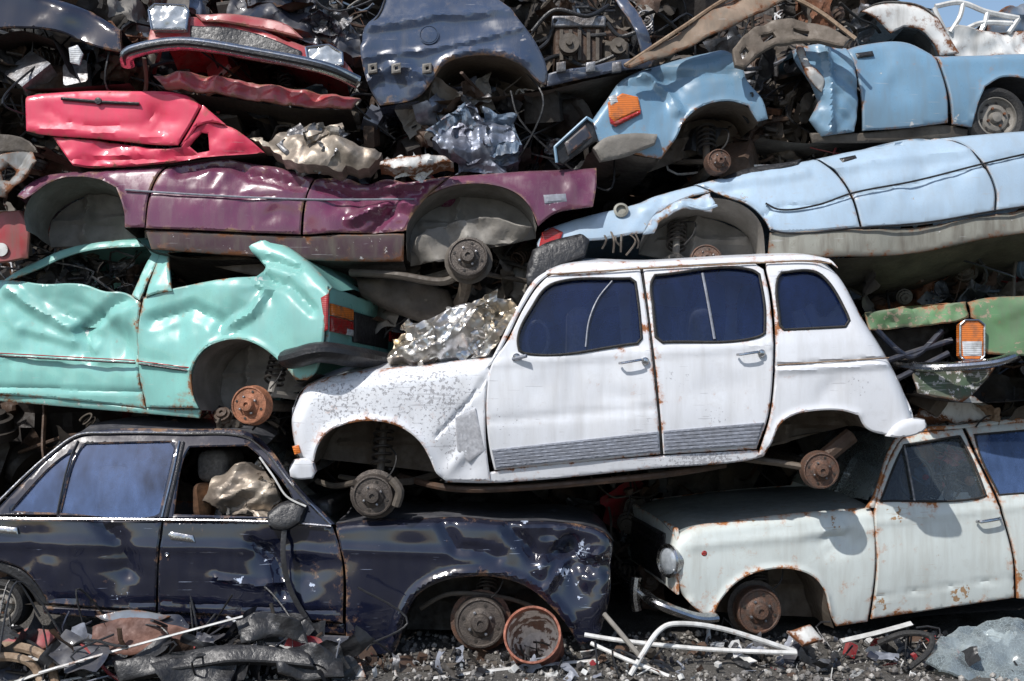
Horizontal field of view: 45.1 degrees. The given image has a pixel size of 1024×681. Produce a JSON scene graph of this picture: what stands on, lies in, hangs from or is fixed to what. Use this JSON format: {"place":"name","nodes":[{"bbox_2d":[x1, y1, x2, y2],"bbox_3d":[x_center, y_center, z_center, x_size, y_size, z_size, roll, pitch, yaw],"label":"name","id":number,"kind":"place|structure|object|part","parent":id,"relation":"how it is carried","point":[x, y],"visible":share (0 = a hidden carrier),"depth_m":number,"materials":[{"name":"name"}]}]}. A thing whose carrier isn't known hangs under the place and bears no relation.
{"place":"outdoors","nodes":[
{"label":"outdoors","id":0,"kind":"place"},
{"bbox_2d":[7,579,1023,680],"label":"ground","id":1,"kind":"structure","parent":0,"point":[625,619],"depth_m":7.40,"materials":[{"name":"grey gravel"}]},
{"bbox_2d":[0,652,44,680],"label":"bent rusty pipe","id":2,"kind":"object","parent":1,"relation":"on","point":[33,666],"visible":0.98,"depth_m":6.48,"materials":[{"name":"beige metal"}]},
{"bbox_2d":[2,641,59,680],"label":"bent rusty pipe","id":3,"kind":"object","parent":1,"relation":"on","point":[35,651],"visible":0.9,"depth_m":6.56,"materials":[{"name":"beige metal"}]},
{"bbox_2d":[15,666,66,680],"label":"metal strip","id":4,"kind":"object","parent":1,"relation":"on","point":[28,677],"visible":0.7,"depth_m":6.47,"materials":[{"name":"white metal"}]},
{"bbox_2d":[150,652,237,680],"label":"black plastic trim","id":5,"kind":"structure","parent":1,"relation":"on","point":[164,671],"depth_m":6.42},
{"bbox_2d":[0,579,407,680],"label":"plastic debris pile","id":6,"kind":"object","parent":1,"relation":"on","point":[75,643],"visible":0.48,"depth_m":6.59,"materials":[{"name":"black plastic"}]},
{"bbox_2d":[2,628,58,649],"bbox_3d":[-2.624,1.631,6.712,0.304,0.115,0.124,0,0,0],"label":"red body fragment","id":7,"kind":"object","parent":6,"relation":"on","point":[40,639],"visible":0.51,"depth_m":6.70,"materials":[{"name":"paint"}]},
{"bbox_2d":[96,610,170,621],"bbox_3d":[-2.098,1.531,6.822,0.415,0.080,0.049,0,0,0],"label":"blue body fragment","id":8,"kind":"object","parent":6,"relation":"on","point":[107,617],"visible":0.63,"depth_m":6.82,"materials":[{"name":"paint"}]},
{"bbox_2d":[92,617,188,655],"bbox_3d":[-1.998,1.592,6.627,0.526,0.191,0.140,0,0,0],"label":"rusty plate","id":9,"kind":"object","parent":6,"relation":"on","point":[135,630],"visible":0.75,"depth_m":6.63,"materials":[{"name":"brown metal"}]},
{"bbox_2d":[38,615,242,673],"bbox_3d":[-1.944,1.596,6.481,1.043,0.276,0.040,0,0,-7],"label":"metal strip","id":10,"kind":"object","parent":6,"relation":"on","point":[140,643],"visible":1,"depth_m":6.47,"materials":[{"name":"white metal"}]},
{"bbox_2d":[236,612,307,643],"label":"black plastic trim","id":11,"kind":"structure","parent":6,"relation":"on","point":[255,627],"depth_m":6.58,"materials":[{"name":"black plastic"}]},
{"bbox_2d":[355,663,365,679],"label":"white plastic fragment","id":12,"kind":"object","parent":6,"relation":"on","point":[361,672],"visible":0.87,"depth_m":6.60,"materials":[{"name":"plastic"}]},
{"bbox_2d":[112,645,314,680],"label":"black bumper piece","id":13,"kind":"object","parent":1,"relation":"on","point":[139,668],"visible":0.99,"depth_m":6.45,"materials":[{"name":"plastic"}]},
{"bbox_2d":[0,415,613,654],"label":"dark blue wrecked sedan","id":14,"kind":"object","parent":1,"relation":"on","point":[123,529],"visible":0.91,"depth_m":7.03,"materials":[{"name":"blue paint"}]},
{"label":"quarter window glass","id":15,"kind":"part","parent":14,"relation":"part of","materials":[{"name":"blue glass"}]},
{"bbox_3d":[-2.565,1.277,7.027,1.136,0.521,0.074,0,0,0],"label":"rear door","id":16,"kind":"part","parent":14,"relation":"part of","materials":[{"name":"blue paint"}]},
{"bbox_3d":[-2.275,0.805,7.141,0.603,0.421,0.199,0,0,0],"label":"rear window glass","id":17,"kind":"part","parent":14,"relation":"part of","materials":[{"name":"blue glass"}]},
{"bbox_3d":[-2.071,0.788,7.152,2.123,0.540,0.261,0,0,0],"label":"window frame","id":18,"kind":"part","parent":14,"relation":"part of","materials":[{"name":"blue paint"}]},
{"bbox_2d":[0,238,404,424],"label":"teal wrecked hatchback","id":19,"kind":"object","parent":14,"relation":"on","point":[286,322],"visible":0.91,"depth_m":7.31,"materials":[{"name":"paint"}]},
{"bbox_3d":[-2.809,0.015,7.443,1.331,0.766,0.107,0,0,12],"label":"front door","id":20,"kind":"part","parent":19,"relation":"part of","materials":[{"name":"teal paint"}]},
{"bbox_3d":[-2.585,-0.427,7.467,1.023,0.384,0.198,0,0,15],"label":"window frame front","id":21,"kind":"part","parent":19,"relation":"part of","materials":[{"name":"teal paint"}]},
{"bbox_3d":[-1.852,-0.424,7.270,0.589,0.340,0.168,0,0,12],"label":"window frame rear","id":22,"kind":"part","parent":19,"relation":"part of","materials":[{"name":"teal paint"}]},
{"bbox_2d":[17,159,595,321],"bbox_3d":[-1.217,-0.585,7.872,3.438,1.021,1.550,0,0,0],"label":"maroon wrecked sedan","id":23,"kind":"object","parent":19,"relation":"on","point":[460,226],"visible":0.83,"depth_m":7.29,"materials":[{"name":"paint"}]},
{"bbox_2d":[25,91,274,171],"bbox_3d":[-2.177,-1.187,8.000,1.425,0.604,1.433,0,0,0],"label":"bright red wrecked hatchback","id":24,"kind":"object","parent":23,"relation":"on","point":[97,120],"visible":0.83,"depth_m":7.31,"materials":[{"name":"paint"}]},
{"bbox_2d":[0,0,159,139],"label":"black wrecked saloon","id":25,"kind":"object","parent":24,"relation":"on","point":[62,21],"visible":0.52,"depth_m":7.37,"materials":[{"name":"blue paint"}]},
{"bbox_2d":[119,3,373,183],"bbox_3d":[-1.598,-1.514,7.966,1.431,0.987,1.742,0,0,0],"label":"red wrecked saloon","id":26,"kind":"object","parent":24,"relation":"on","point":[180,34],"visible":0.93,"depth_m":7.32,"materials":[{"name":"paint"}]},
{"bbox_2d":[226,0,362,67],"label":"dark bent sheet","id":27,"kind":"object","parent":26,"relation":"on","point":[336,30],"visible":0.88,"depth_m":7.63,"materials":[{"name":"blue paint"}]},
{"bbox_3d":[-1.660,-0.859,7.328,0.978,0.474,0.199,0,0,0],"label":"front door","id":28,"kind":"part","parent":23,"relation":"part of","materials":[{"name":"red paint"}]},
{"bbox_2d":[250,122,382,180],"bbox_3d":[-1.165,-1.117,7.312,0.804,0.346,0.329,0,0,0],"label":"crumpled metal panel","id":29,"kind":"object","parent":23,"relation":"on","point":[317,148],"visible":1,"depth_m":7.21,"materials":[{"name":"metal"}]},
{"bbox_3d":[-0.794,-0.799,7.271,0.864,0.355,0.134,0,0,0],"label":"rear door","id":30,"kind":"part","parent":23,"relation":"part of","materials":[{"name":"red paint"}]},
{"bbox_2d":[380,152,453,182],"bbox_3d":[-0.549,-1.009,7.165,0.437,0.187,0.170,0,0,-6],"label":"crumpled metal panel","id":31,"kind":"object","parent":23,"relation":"on","point":[420,168],"visible":1,"depth_m":7.13,"materials":[{"name":"white metal"}]},
{"bbox_2d":[425,102,522,174],"bbox_3d":[-0.214,-1.195,7.426,0.590,0.466,0.352,0,0,-19],"label":"crumpled heat shield","id":32,"kind":"object","parent":23,"relation":"on","point":[467,141],"visible":1,"depth_m":7.37,"materials":[{"name":"metal"}]},
{"bbox_2d":[202,460,282,519],"bbox_3d":[-1.593,0.914,7.323,0.460,0.399,0.291,0,0,0],"label":"metal sheet","id":33,"kind":"object","parent":14,"relation":"on","point":[244,489],"visible":0.96,"depth_m":7.24,"materials":[{"name":"metal"}]},
{"bbox_3d":[-1.484,1.317,7.028,1.052,0.573,0.093,0,0,0],"label":"front door","id":34,"kind":"part","parent":14,"relation":"part of","materials":[{"name":"blue paint"}]},
{"bbox_2d":[289,253,927,518],"bbox_3d":[0.541,0.242,7.625,3.592,1.553,1.448,0,0,0],"label":"white wrecked hatchback","id":35,"kind":"object","parent":14,"relation":"on","point":[692,393],"visible":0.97,"depth_m":6.96,"materials":[{"name":"paint"}]},
{"bbox_2d":[387,289,521,365],"bbox_3d":[-0.323,-0.040,7.111,0.794,0.513,0.297,0,0,-7],"label":"crumpled foil insulation","id":36,"kind":"object","parent":35,"relation":"on","point":[473,329],"visible":0.99,"depth_m":7.04},
{"bbox_3d":[0.346,0.161,7.034,0.982,1.146,0.182,0,0,0],"label":"front door","id":37,"kind":"part","parent":35,"relation":"part of","materials":[{"name":"white paint"}]},
{"bbox_3d":[1.115,0.099,7.032,0.720,1.087,0.175,0,0,0],"label":"rear door","id":38,"kind":"part","parent":35,"relation":"part of","materials":[{"name":"white paint"}]},
{"bbox_2d":[276,642,344,680],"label":"black plastic trim","id":39,"kind":"structure","parent":1,"relation":"on","point":[328,661],"depth_m":6.47,"materials":[{"name":"black plastic"}]},
{"bbox_2d":[353,640,662,680],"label":"plastic debris pile","id":40,"kind":"object","parent":1,"relation":"on","point":[397,662],"visible":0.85,"depth_m":6.81,"materials":[{"name":"grey plastic"}]},
{"bbox_2d":[0,0,1023,578],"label":"scrap heap","id":41,"kind":"object","parent":1,"relation":"on","point":[28,418],"visible":0.02,"depth_m":9.42,"materials":[{"name":"metal"}]},
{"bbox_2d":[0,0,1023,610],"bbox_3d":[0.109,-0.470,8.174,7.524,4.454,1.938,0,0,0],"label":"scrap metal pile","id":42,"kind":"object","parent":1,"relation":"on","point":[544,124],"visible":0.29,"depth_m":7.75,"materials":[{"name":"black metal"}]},
{"bbox_2d":[0,210,49,262],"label":"red wrecked van","id":43,"kind":"object","parent":42,"relation":"on","point":[14,240],"visible":0.61,"depth_m":7.39,"materials":[{"name":"paint"}]},
{"bbox_2d":[0,134,80,197],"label":"grey wrecked saloon","id":44,"kind":"object","parent":42,"relation":"on","point":[18,156],"visible":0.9,"depth_m":7.30,"materials":[{"name":"silver metal"}]},
{"bbox_2d":[360,0,653,136],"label":"slate blue wrecked hatchback","id":45,"kind":"object","parent":42,"relation":"on","point":[411,50],"visible":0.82,"depth_m":7.38,"materials":[{"name":"paint"}]},
{"bbox_2d":[710,84,818,163],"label":"bent suspension parts","id":46,"kind":"object","parent":42,"relation":"attached to","point":[790,98],"visible":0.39,"depth_m":7.82,"materials":[{"name":"black metal"}]},
{"bbox_2d":[526,131,1023,348],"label":"pale blue wrecked sedan","id":47,"kind":"object","parent":42,"relation":"on","point":[965,193],"visible":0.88,"depth_m":7.39,"materials":[{"name":"paint"}]},
{"bbox_2d":[553,41,1023,201],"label":"blue wrecked estate","id":48,"kind":"object","parent":47,"relation":"on","point":[909,91],"visible":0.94,"depth_m":7.52,"materials":[{"name":"paint"}]},
{"bbox_2d":[624,0,856,69],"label":"rusty car bonnet","id":49,"kind":"object","parent":48,"relation":"on","point":[710,20],"visible":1,"depth_m":7.35,"materials":[{"name":"beige metal"}]},
{"bbox_2d":[847,41,947,130],"bbox_3d":[2.358,-1.565,7.585,0.614,0.578,0.155,0,0,-5],"label":"front door","id":50,"kind":"structure","parent":48,"relation":"in","point":[902,85],"depth_m":7.53,"materials":[{"name":"blue paint"}]},
{"bbox_2d":[846,1,958,55],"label":"car fender","id":51,"kind":"object","parent":48,"relation":"on","point":[920,26],"visible":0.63,"depth_m":7.90,"materials":[{"name":"metal"}]},
{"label":"front door","id":52,"kind":"part","parent":47,"relation":"part of","materials":[{"name":"blue paint"}]},
{"bbox_2d":[932,0,1023,55],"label":"white wrecked saloon","id":53,"kind":"object","parent":42,"relation":"on","point":[970,40],"visible":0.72,"depth_m":8.39,"materials":[{"name":"metal"}]},
{"bbox_2d":[3,653,1023,680],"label":"litter fragments","id":54,"kind":"object","parent":1,"relation":"on","point":[570,674],"visible":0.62,"depth_m":6.61,"materials":[{"name":"black plastic"}]},
{"bbox_2d":[433,659,595,678],"bbox_3d":[-0.072,1.804,6.724,1.102,0.073,0.046,0,0,-13],"label":"white metal strip","id":55,"kind":"object","parent":1,"relation":"on","point":[507,668],"visible":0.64,"depth_m":6.73,"materials":[{"name":"metal"}]},
{"bbox_2d":[503,606,563,666],"bbox_3d":[0.131,1.685,6.892,0.315,0.454,0.501,0,0,7],"label":"rusty metal drum","id":56,"kind":"object","parent":1,"relation":"on","point":[527,625],"visible":0.87,"depth_m":6.94,"materials":[{"name":"brown metal"}]},
{"bbox_2d":[602,612,652,673],"bbox_3d":[0.638,1.659,6.776,0.030,0.284,0.367,0,0,-44],"label":"grey bent tube","id":57,"kind":"object","parent":1,"relation":"on","point":[619,631],"visible":0.95,"depth_m":6.79,"materials":[{"name":"grey metal"}]},
{"bbox_2d":[590,641,674,676],"bbox_3d":[0.662,1.743,6.692,0.507,0.173,0.040,0,0,24],"label":"white bent tube","id":58,"kind":"object","parent":1,"relation":"on","point":[622,657],"visible":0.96,"depth_m":6.69,"materials":[{"name":"metal"}]},
{"bbox_2d":[628,621,796,676],"bbox_3d":[1.089,1.668,6.743,0.962,0.273,0.098,0,0,-11],"label":"white bent tube","id":59,"kind":"object","parent":1,"relation":"on","point":[648,644],"visible":0.99,"depth_m":6.75,"materials":[{"name":"metal"}]},
{"bbox_2d":[611,416,1023,634],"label":"white wrecked sedan","id":60,"kind":"object","parent":1,"relation":"on","point":[902,542],"visible":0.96,"depth_m":7.37,"materials":[{"name":"beige paint"}]},
{"bbox_2d":[833,448,888,501],"bbox_3d":[2.264,0.864,7.921,0.450,0.375,0.308,0,0,0],"label":"cracked windscreen","id":61,"kind":"object","parent":60,"relation":"on","point":[866,453],"visible":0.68,"depth_m":7.84,"materials":[{"name":"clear glass"}]},
{"bbox_2d":[835,296,1023,402],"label":"green wrecked saloon","id":62,"kind":"object","parent":60,"relation":"on","point":[994,325],"visible":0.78,"depth_m":7.34,"materials":[{"name":"paint"}]},
{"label":"front door","id":63,"kind":"part","parent":60,"relation":"part of","materials":[{"name":"beige paint"}]},
{"bbox_2d":[913,396,1000,424],"bbox_3d":[2.767,0.443,7.674,0.550,0.222,0.233,0,0,4],"label":"dented roof sheet","id":64,"kind":"object","parent":60,"relation":"on","point":[973,409],"visible":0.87,"depth_m":7.64,"materials":[{"name":"grey metal"}]},
{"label":"rear door","id":65,"kind":"part","parent":60,"relation":"part of","materials":[{"name":"beige paint"}]},
{"bbox_3d":[3.153,0.731,7.555,0.624,0.396,0.161,0,0,-9],"label":"rear window glass","id":66,"kind":"part","parent":60,"relation":"part of","materials":[{"name":"blue glass"}]},
{"bbox_2d":[631,617,1023,673],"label":"plastic debris pile","id":67,"kind":"object","parent":1,"relation":"on","point":[875,650],"visible":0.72,"depth_m":6.92,"materials":[{"name":"grey plastic"}]},
{"bbox_2d":[584,633,796,654],"bbox_3d":[0.979,1.672,6.793,1.162,0.102,0.039,0,0,5],"label":"white bent tube","id":68,"kind":"object","parent":67,"relation":"on","point":[697,648],"visible":0.98,"depth_m":6.77,"materials":[{"name":"metal"}]},
{"bbox_2d":[786,625,822,646],"bbox_3d":[1.630,1.639,6.852,0.199,0.110,0.089,0,0,0],"label":"white plastic fragment","id":69,"kind":"object","parent":67,"relation":"on","point":[806,635],"visible":1,"depth_m":6.85,"materials":[{"name":"white plastic"}]},
{"bbox_2d":[840,621,912,643],"bbox_3d":[2.045,1.638,6.923,0.416,0.116,0.064,0,0,-7],"label":"white metal channel","id":70,"kind":"object","parent":67,"relation":"on","point":[876,632],"visible":1,"depth_m":6.91,"materials":[{"name":"metal"}]},
{"bbox_2d":[877,630,935,673],"bbox_3d":[2.187,1.707,6.834,0.225,0.208,0.257,0,0,-24],"label":"rubber hose","id":71,"kind":"object","parent":67,"relation":"on","point":[927,652],"visible":1,"depth_m":6.80,"materials":[{"name":"black rubber"}]},
{"bbox_2d":[925,617,1023,680],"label":"crushed windscreen glass","id":72,"kind":"object","parent":1,"relation":"on","point":[1006,649],"visible":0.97,"depth_m":6.79,"materials":[{"name":"glass"}]},
{"bbox_2d":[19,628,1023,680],"bbox_3d":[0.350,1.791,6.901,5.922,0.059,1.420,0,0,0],"label":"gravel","id":73,"kind":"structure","parent":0,"point":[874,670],"depth_m":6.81,"materials":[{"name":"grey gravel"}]},
{"bbox_2d":[899,0,1023,27],"label":"sky","id":74,"kind":"structure","parent":0,"point":[948,14],"materials":[{"name":"blue"}]}
]}

